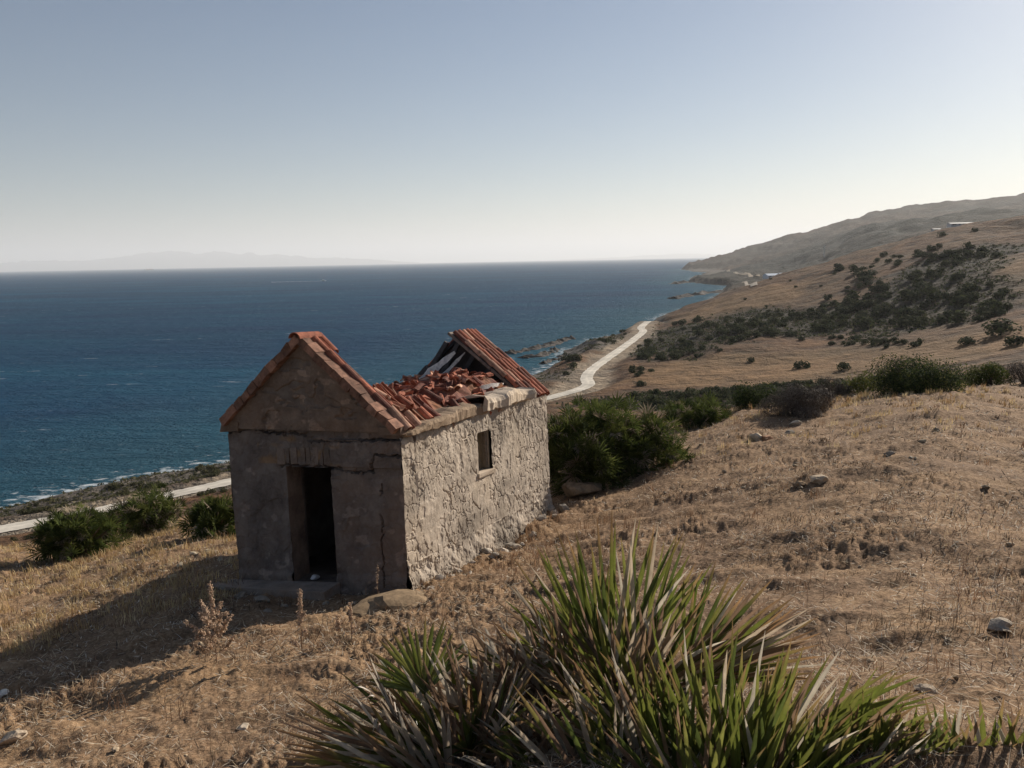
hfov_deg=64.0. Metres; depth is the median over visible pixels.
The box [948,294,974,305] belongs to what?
hillside shrub
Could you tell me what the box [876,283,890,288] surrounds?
hillside shrub
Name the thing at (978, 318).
hillside shrub
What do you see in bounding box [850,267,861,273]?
hillside shrub
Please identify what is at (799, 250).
hills
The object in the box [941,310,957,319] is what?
hillside shrub
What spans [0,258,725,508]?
sea
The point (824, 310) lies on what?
hillside shrub
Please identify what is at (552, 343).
reef
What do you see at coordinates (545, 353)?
reef
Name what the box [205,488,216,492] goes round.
coast shrub
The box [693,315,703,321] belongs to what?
hillside shrub
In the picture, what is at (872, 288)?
hillside shrub
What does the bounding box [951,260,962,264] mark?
hillside shrub
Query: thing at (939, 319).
hillside shrub
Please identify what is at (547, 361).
reef
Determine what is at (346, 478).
stone hut
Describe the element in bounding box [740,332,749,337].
hillside shrub
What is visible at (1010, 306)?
hillside shrub
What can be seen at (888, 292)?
hillside shrub
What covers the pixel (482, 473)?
window
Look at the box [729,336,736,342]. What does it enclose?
hillside shrub
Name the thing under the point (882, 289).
hillside shrub
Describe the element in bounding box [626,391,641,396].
valley shrub
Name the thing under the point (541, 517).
stone
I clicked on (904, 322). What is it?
hillside shrub
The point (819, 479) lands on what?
stone
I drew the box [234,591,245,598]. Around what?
stone
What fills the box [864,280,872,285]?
shrub
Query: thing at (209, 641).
dry weed
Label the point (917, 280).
hillside shrub
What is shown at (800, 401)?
twiggy bush
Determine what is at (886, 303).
hillside shrub
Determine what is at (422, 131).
sky
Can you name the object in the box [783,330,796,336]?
hillside shrub
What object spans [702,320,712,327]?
hillside shrub
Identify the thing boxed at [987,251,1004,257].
hillside shrub
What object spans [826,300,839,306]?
hillside shrub
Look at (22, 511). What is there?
coast shrub
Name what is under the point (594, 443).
palm bush
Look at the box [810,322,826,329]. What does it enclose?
hillside shrub
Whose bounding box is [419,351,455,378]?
plank
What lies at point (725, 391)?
valley shrub
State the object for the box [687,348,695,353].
hillside shrub
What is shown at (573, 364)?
roadside shrub
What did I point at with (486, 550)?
stone
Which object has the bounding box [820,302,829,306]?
hillside shrub
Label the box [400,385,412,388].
broken tile
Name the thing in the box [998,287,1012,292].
hillside shrub
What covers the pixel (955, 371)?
shrub
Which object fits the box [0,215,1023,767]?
ground
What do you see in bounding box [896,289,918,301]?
hillside shrub
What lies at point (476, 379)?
broken tile
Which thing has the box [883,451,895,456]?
stone
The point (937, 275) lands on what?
hillside shrub
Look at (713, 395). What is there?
valley shrub
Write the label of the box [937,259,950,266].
hillside shrub
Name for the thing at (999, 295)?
hillside shrub
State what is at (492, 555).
stone
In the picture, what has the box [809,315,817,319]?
hillside shrub
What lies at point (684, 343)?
hillside shrub
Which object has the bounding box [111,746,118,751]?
stone
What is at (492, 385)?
plank
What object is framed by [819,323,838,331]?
hillside shrub
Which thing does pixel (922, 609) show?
dry weed
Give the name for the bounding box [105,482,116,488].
coast shrub
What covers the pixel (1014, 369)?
twiggy bush
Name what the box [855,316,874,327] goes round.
hillside shrub
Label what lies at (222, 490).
coast shrub
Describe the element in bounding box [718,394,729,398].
valley shrub
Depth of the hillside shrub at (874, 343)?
203.56 m
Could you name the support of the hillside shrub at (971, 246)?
on the ground at (774, 361)
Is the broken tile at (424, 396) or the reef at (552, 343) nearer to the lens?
the broken tile at (424, 396)
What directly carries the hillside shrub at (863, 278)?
on the ground at (774, 361)
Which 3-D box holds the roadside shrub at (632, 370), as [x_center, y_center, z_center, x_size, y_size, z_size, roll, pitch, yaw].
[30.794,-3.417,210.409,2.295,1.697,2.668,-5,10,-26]
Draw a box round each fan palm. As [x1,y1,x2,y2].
[267,604,643,767]
[450,511,822,724]
[459,617,957,767]
[811,689,1023,758]
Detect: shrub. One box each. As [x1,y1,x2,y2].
[19,509,29,514]
[43,505,52,510]
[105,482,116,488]
[194,466,204,470]
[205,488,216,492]
[219,487,227,492]
[564,357,572,361]
[567,354,576,360]
[568,362,577,367]
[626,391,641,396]
[628,368,636,372]
[635,366,644,370]
[635,380,646,385]
[640,353,650,358]
[643,395,658,405]
[644,338,652,343]
[646,349,658,355]
[647,388,663,394]
[650,397,665,406]
[660,356,668,360]
[665,390,676,396]
[669,352,681,359]
[669,393,683,398]
[677,337,685,342]
[679,319,686,324]
[682,341,691,347]
[683,391,693,397]
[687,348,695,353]
[692,329,704,336]
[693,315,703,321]
[700,388,716,393]
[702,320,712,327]
[707,392,720,399]
[718,389,731,394]
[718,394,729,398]
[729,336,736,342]
[730,380,777,408]
[734,316,744,322]
[737,334,746,340]
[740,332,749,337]
[746,357,754,361]
[747,317,761,324]
[749,321,758,327]
[749,330,760,337]
[755,314,766,318]
[758,321,768,326]
[762,312,774,316]
[766,317,781,324]
[769,330,780,335]
[777,321,786,326]
[777,382,794,387]
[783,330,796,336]
[786,316,794,320]
[791,379,803,384]
[792,312,805,317]
[792,360,810,368]
[804,307,818,317]
[804,379,812,384]
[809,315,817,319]
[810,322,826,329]
[815,324,827,331]
[818,307,827,313]
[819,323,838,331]
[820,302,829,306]
[823,294,831,299]
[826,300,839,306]
[829,311,840,315]
[834,304,846,311]
[836,362,851,370]
[837,318,848,326]
[840,305,858,313]
[841,369,879,393]
[842,297,852,304]
[846,340,855,344]
[847,289,860,295]
[849,335,860,340]
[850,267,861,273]
[850,299,867,308]
[851,304,864,310]
[853,271,862,277]
[855,283,864,288]
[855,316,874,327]
[857,276,870,281]
[857,321,870,329]
[860,269,877,275]
[861,294,872,299]
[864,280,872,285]
[865,353,973,396]
[868,285,880,293]
[868,310,882,317]
[868,341,876,346]
[873,293,882,298]
[875,284,890,291]
[875,305,891,313]
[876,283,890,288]
[879,251,887,256]
[880,302,894,307]
[882,290,892,295]
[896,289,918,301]
[897,319,912,326]
[904,273,921,279]
[907,341,920,346]
[909,269,923,274]
[912,277,923,282]
[913,319,925,327]
[918,252,929,257]
[919,299,930,308]
[923,285,939,291]
[924,268,937,277]
[925,257,937,262]
[925,291,944,301]
[926,245,936,250]
[930,252,942,257]
[933,272,941,277]
[934,314,949,323]
[935,267,948,273]
[936,231,946,236]
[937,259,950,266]
[939,253,949,257]
[940,292,954,301]
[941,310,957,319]
[942,249,954,254]
[946,363,964,384]
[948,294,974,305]
[948,308,970,322]
[949,253,962,260]
[950,272,966,279]
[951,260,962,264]
[953,248,962,253]
[954,256,965,261]
[954,291,967,297]
[957,336,975,344]
[958,282,979,290]
[960,361,1015,386]
[962,284,981,291]
[964,250,973,256]
[966,244,975,248]
[966,291,982,299]
[972,315,986,321]
[975,247,987,253]
[976,251,987,257]
[976,304,991,313]
[980,310,994,318]
[981,318,1021,335]
[982,299,997,307]
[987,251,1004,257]
[989,308,1007,315]
[990,300,1008,310]
[992,290,1005,298]
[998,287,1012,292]
[1003,302,1012,308]
[1003,335,1023,345]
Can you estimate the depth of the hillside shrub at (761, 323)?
272.78 m
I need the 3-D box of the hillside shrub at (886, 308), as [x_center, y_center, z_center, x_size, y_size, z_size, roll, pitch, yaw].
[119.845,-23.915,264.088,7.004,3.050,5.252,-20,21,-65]
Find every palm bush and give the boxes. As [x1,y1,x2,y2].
[20,501,134,562]
[99,482,191,536]
[176,491,235,542]
[547,391,694,499]
[652,389,733,430]
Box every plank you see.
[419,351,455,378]
[443,352,464,372]
[480,383,503,388]
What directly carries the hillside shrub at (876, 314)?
on the ground at (774, 361)
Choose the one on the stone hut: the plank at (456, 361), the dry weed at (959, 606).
the plank at (456, 361)
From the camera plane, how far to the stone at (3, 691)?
8.67 m
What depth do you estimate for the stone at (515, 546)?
14.47 m
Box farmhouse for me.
[946,222,971,227]
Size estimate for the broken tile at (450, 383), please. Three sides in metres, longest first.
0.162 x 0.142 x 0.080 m
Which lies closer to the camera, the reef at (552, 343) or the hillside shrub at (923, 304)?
the hillside shrub at (923, 304)
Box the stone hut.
[206,328,551,600]
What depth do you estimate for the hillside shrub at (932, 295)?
252.96 m
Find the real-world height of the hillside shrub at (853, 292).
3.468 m
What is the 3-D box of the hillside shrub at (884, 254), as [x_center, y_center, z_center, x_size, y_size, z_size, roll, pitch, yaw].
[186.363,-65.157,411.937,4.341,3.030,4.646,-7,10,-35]
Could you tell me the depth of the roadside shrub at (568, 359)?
245.38 m
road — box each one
[0,321,650,532]
[726,269,759,276]
[742,281,757,285]
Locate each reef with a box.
[505,335,575,353]
[517,346,560,357]
[538,355,567,363]
[667,290,721,298]
[668,280,689,283]
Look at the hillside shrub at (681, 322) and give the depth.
361.20 m
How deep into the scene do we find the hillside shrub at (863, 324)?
247.70 m
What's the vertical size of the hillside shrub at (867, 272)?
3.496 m
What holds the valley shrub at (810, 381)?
on the ground at (774, 361)
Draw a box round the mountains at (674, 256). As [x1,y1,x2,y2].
[565,254,722,259]
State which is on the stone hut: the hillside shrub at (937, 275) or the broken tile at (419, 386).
the broken tile at (419, 386)
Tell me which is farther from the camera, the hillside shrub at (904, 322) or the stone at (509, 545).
the hillside shrub at (904, 322)
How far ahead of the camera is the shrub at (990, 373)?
29.26 m
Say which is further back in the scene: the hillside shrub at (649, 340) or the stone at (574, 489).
the hillside shrub at (649, 340)
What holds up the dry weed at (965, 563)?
on the ground at (774, 361)
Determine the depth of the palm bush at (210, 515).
18.25 m
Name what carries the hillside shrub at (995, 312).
on the ground at (774, 361)
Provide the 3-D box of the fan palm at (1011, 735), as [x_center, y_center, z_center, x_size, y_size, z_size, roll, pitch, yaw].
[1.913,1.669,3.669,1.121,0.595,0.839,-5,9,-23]
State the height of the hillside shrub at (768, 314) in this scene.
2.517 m
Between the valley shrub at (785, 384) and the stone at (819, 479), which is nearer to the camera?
the stone at (819, 479)
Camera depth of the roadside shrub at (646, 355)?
236.42 m
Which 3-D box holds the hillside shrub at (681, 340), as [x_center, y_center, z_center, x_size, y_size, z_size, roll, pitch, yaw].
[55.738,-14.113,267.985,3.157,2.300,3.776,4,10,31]
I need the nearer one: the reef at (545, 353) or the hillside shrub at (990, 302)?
the hillside shrub at (990, 302)
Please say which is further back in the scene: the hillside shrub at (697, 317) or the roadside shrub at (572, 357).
the hillside shrub at (697, 317)
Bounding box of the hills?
[680,193,1023,297]
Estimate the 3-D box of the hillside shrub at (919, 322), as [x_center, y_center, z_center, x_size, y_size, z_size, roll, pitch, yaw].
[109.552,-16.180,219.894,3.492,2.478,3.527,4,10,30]
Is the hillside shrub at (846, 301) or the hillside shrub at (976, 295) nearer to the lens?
the hillside shrub at (976, 295)
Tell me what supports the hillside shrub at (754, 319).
on the ground at (774, 361)
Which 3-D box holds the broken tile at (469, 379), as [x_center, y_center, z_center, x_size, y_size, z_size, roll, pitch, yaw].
[-0.799,-0.095,14.870,0.256,0.078,0.163,29,-11,2]
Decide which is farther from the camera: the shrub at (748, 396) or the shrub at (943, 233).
the shrub at (943, 233)
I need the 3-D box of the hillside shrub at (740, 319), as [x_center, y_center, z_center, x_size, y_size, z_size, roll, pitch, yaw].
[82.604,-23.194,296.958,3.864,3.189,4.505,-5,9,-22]
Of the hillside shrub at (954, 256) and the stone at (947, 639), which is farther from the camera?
the hillside shrub at (954, 256)
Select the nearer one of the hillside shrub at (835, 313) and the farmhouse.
the hillside shrub at (835, 313)
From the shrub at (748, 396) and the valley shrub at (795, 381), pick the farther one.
the valley shrub at (795, 381)
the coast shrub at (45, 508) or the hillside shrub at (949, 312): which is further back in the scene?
the hillside shrub at (949, 312)
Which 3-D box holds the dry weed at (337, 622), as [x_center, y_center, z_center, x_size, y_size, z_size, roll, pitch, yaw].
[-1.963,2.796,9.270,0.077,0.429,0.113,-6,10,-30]
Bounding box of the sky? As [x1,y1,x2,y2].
[0,0,1023,262]
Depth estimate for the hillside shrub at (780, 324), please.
271.71 m
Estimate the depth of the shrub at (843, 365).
172.18 m
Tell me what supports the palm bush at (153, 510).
on the ground at (774, 361)
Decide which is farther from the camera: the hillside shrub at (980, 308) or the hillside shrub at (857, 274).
the hillside shrub at (857, 274)
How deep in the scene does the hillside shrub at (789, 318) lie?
287.15 m
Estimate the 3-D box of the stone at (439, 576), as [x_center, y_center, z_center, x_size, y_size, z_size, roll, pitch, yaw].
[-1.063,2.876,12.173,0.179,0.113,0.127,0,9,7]
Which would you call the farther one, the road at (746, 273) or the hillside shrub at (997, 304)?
the road at (746, 273)
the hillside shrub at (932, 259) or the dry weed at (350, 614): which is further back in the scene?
the hillside shrub at (932, 259)
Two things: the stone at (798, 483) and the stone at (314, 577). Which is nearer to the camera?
the stone at (314, 577)
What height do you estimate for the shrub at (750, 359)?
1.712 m
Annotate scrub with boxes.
[0,321,669,516]
[556,243,1023,410]
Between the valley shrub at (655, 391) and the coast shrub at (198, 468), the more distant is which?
the valley shrub at (655, 391)
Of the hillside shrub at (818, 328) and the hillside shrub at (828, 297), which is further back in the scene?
the hillside shrub at (828, 297)
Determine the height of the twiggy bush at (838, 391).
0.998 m
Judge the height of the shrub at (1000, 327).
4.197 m
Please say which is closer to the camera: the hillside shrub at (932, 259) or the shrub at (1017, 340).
the shrub at (1017, 340)
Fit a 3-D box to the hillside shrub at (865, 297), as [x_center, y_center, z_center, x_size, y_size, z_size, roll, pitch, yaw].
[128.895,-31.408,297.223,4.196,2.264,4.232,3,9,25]
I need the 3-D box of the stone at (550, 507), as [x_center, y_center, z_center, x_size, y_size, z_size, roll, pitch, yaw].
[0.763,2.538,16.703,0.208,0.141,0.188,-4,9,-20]
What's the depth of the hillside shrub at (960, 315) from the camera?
207.91 m
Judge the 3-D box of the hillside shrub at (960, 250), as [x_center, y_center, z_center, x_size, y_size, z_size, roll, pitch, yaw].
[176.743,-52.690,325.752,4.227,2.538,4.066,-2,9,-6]
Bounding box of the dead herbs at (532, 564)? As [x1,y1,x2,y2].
[4,390,1023,767]
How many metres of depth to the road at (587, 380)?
188.38 m
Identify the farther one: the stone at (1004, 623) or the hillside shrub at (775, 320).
the hillside shrub at (775, 320)
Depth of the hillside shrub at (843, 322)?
260.53 m
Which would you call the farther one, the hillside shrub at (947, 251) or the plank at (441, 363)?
the hillside shrub at (947, 251)
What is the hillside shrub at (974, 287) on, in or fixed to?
on the ground at (774, 361)
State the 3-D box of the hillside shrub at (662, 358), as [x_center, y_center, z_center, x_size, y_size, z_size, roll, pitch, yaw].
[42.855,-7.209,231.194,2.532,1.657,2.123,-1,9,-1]
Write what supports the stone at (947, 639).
on the ground at (774, 361)
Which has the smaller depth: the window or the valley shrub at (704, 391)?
the window
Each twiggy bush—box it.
[757,382,836,418]
[811,376,853,396]
[998,359,1023,383]
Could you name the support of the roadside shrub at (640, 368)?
on the ground at (774, 361)
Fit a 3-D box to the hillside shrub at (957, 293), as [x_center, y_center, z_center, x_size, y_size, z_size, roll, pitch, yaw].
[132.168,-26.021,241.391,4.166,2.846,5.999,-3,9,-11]
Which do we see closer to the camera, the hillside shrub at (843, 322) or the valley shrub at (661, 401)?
the valley shrub at (661, 401)
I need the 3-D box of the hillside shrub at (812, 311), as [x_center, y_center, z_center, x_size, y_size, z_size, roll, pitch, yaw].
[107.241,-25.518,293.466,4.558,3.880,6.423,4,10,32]
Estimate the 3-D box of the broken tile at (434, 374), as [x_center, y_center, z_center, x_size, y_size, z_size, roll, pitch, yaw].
[-1.464,-0.139,15.350,0.078,0.256,0.163,27,-7,-9]
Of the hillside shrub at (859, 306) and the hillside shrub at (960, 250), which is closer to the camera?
the hillside shrub at (859, 306)
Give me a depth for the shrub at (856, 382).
28.24 m
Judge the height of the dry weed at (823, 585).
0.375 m
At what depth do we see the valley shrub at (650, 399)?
143.52 m
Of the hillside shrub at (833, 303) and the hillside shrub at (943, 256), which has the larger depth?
the hillside shrub at (943, 256)
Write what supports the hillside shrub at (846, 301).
on the ground at (774, 361)
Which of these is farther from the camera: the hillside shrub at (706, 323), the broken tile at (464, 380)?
the hillside shrub at (706, 323)
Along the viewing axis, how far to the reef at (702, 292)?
757.45 m
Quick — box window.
[477,431,495,477]
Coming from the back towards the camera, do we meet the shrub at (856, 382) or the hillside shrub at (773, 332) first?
the hillside shrub at (773, 332)
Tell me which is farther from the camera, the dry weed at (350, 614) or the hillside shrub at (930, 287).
the hillside shrub at (930, 287)
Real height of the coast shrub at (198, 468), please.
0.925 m
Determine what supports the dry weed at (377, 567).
on the ground at (774, 361)
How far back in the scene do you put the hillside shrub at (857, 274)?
349.90 m
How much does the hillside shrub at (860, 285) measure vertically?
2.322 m
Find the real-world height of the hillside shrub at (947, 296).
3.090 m
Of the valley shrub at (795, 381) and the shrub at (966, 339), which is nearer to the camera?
the valley shrub at (795, 381)
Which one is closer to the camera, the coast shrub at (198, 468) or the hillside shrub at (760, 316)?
the coast shrub at (198, 468)
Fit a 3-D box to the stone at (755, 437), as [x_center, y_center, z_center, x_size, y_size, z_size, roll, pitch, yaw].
[5.918,1.308,19.776,0.384,0.306,0.562,-8,11,-37]
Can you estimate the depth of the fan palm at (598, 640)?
4.58 m
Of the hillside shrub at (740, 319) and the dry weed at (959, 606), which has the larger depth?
the hillside shrub at (740, 319)
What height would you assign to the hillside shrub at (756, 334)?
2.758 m
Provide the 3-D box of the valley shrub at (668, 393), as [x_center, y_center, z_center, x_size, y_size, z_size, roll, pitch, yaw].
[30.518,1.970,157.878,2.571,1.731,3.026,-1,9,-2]
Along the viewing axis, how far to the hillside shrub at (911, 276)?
300.33 m
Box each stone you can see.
[0,689,8,697]
[0,730,27,745]
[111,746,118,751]
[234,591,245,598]
[238,723,248,729]
[253,595,269,602]
[310,574,319,579]
[352,589,426,616]
[435,574,446,579]
[453,568,461,572]
[481,548,491,553]
[488,552,499,558]
[497,547,508,551]
[504,542,515,549]
[512,544,520,548]
[536,514,546,520]
[547,504,554,510]
[559,504,568,511]
[562,481,601,497]
[747,433,762,441]
[761,435,773,440]
[789,420,801,425]
[791,481,806,487]
[809,474,828,484]
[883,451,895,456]
[915,683,937,693]
[944,637,951,642]
[987,617,1012,631]
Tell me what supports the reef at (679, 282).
in the sea
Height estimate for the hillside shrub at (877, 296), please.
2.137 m
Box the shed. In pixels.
[762,273,777,278]
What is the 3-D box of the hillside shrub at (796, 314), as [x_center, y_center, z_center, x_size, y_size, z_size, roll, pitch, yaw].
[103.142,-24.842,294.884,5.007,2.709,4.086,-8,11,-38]
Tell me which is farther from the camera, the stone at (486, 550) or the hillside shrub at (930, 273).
the hillside shrub at (930, 273)
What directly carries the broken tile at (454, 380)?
on the stone hut
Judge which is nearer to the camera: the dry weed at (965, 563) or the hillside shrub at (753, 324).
the dry weed at (965, 563)
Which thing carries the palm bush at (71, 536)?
on the ground at (774, 361)
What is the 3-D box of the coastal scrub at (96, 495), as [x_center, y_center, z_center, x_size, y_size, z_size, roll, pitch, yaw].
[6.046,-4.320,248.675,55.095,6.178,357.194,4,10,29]
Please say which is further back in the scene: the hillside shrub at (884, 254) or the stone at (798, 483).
the hillside shrub at (884, 254)
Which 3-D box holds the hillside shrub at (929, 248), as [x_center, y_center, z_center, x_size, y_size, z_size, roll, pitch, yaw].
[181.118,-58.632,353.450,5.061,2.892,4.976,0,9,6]
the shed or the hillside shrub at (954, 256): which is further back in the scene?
the shed
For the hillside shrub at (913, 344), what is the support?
on the ground at (774, 361)
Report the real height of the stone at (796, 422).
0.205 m
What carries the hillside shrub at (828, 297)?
on the ground at (774, 361)
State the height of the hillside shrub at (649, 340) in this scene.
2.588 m
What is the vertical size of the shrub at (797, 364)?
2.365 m
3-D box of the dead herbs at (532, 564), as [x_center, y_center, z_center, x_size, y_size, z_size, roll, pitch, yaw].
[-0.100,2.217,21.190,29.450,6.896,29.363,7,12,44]
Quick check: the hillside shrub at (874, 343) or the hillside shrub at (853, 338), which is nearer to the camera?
the hillside shrub at (874, 343)
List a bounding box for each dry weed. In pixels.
[183,581,236,662]
[288,588,307,650]
[334,615,341,642]
[348,602,357,638]
[374,564,379,593]
[818,565,831,598]
[915,586,934,632]
[955,577,966,627]
[960,535,971,570]
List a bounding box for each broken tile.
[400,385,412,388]
[413,383,424,389]
[416,393,430,400]
[430,370,438,380]
[434,387,449,392]
[439,393,446,406]
[446,380,452,386]
[448,377,456,383]
[457,375,468,382]
[461,374,474,383]
[472,376,483,384]
[473,387,480,392]
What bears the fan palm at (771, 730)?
on the ground at (774, 361)
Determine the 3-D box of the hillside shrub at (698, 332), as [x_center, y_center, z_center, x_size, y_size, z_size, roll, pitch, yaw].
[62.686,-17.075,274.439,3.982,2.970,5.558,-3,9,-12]
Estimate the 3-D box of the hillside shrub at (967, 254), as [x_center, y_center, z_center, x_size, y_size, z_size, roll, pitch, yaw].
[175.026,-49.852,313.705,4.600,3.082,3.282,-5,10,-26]
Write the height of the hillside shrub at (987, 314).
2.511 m
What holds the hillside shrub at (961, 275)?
on the ground at (774, 361)
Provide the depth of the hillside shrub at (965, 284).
249.24 m
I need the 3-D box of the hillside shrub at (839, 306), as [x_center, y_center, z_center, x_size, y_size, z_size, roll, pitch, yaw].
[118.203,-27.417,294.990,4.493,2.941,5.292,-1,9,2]
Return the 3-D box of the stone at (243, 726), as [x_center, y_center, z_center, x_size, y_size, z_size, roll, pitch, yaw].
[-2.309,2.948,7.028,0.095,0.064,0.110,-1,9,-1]
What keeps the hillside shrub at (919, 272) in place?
on the ground at (774, 361)
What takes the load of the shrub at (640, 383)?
on the ground at (774, 361)
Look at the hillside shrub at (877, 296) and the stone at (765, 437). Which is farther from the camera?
the hillside shrub at (877, 296)
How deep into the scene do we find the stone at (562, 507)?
16.54 m
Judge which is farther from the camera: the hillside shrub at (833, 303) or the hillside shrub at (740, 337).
the hillside shrub at (833, 303)
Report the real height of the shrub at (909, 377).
1.716 m
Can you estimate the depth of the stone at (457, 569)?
12.83 m
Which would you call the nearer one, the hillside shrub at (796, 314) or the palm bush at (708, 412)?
the palm bush at (708, 412)
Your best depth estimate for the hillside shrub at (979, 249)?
313.63 m
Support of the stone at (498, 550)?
on the ground at (774, 361)
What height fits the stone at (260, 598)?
0.129 m
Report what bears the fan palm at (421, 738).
on the ground at (774, 361)
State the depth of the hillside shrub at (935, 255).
328.49 m
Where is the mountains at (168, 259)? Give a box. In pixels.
[0,251,419,270]
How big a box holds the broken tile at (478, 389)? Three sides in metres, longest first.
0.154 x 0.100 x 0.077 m
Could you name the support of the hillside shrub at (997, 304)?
on the ground at (774, 361)
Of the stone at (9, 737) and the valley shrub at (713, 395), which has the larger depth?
the valley shrub at (713, 395)
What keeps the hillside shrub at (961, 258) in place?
on the ground at (774, 361)
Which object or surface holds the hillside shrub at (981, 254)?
on the ground at (774, 361)
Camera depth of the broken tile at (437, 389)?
14.19 m
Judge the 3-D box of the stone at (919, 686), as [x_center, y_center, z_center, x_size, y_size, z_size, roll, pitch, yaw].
[2.350,1.739,4.667,0.108,0.065,0.123,-1,9,2]
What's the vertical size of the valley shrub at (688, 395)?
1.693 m
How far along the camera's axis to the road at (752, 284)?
453.79 m
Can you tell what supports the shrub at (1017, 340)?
on the ground at (774, 361)
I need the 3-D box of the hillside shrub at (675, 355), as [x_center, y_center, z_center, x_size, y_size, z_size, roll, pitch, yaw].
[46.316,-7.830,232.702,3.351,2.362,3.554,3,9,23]
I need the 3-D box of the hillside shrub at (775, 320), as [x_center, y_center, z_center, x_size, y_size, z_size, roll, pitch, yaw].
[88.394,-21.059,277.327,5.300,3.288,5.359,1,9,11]
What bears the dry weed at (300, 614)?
on the ground at (774, 361)
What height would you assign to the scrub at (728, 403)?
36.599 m
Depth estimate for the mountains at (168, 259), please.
32450.69 m
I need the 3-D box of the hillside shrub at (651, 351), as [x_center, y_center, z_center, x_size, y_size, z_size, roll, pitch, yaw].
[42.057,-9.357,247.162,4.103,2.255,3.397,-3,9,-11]
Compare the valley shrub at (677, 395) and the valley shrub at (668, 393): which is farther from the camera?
the valley shrub at (668, 393)
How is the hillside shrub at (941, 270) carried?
on the ground at (774, 361)
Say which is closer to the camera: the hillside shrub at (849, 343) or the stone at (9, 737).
the stone at (9, 737)
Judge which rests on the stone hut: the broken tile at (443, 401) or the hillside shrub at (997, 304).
the broken tile at (443, 401)
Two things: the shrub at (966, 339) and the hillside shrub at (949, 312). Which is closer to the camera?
the shrub at (966, 339)
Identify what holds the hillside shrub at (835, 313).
on the ground at (774, 361)
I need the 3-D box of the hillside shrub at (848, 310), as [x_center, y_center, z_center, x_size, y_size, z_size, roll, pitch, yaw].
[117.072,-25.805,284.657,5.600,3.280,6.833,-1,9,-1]
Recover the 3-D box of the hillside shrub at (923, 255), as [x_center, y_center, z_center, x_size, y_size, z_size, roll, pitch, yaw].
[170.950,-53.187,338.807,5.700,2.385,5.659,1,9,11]
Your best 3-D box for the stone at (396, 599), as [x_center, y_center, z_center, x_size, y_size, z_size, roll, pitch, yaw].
[-1.626,2.925,10.884,1.084,0.314,0.772,-3,9,-11]

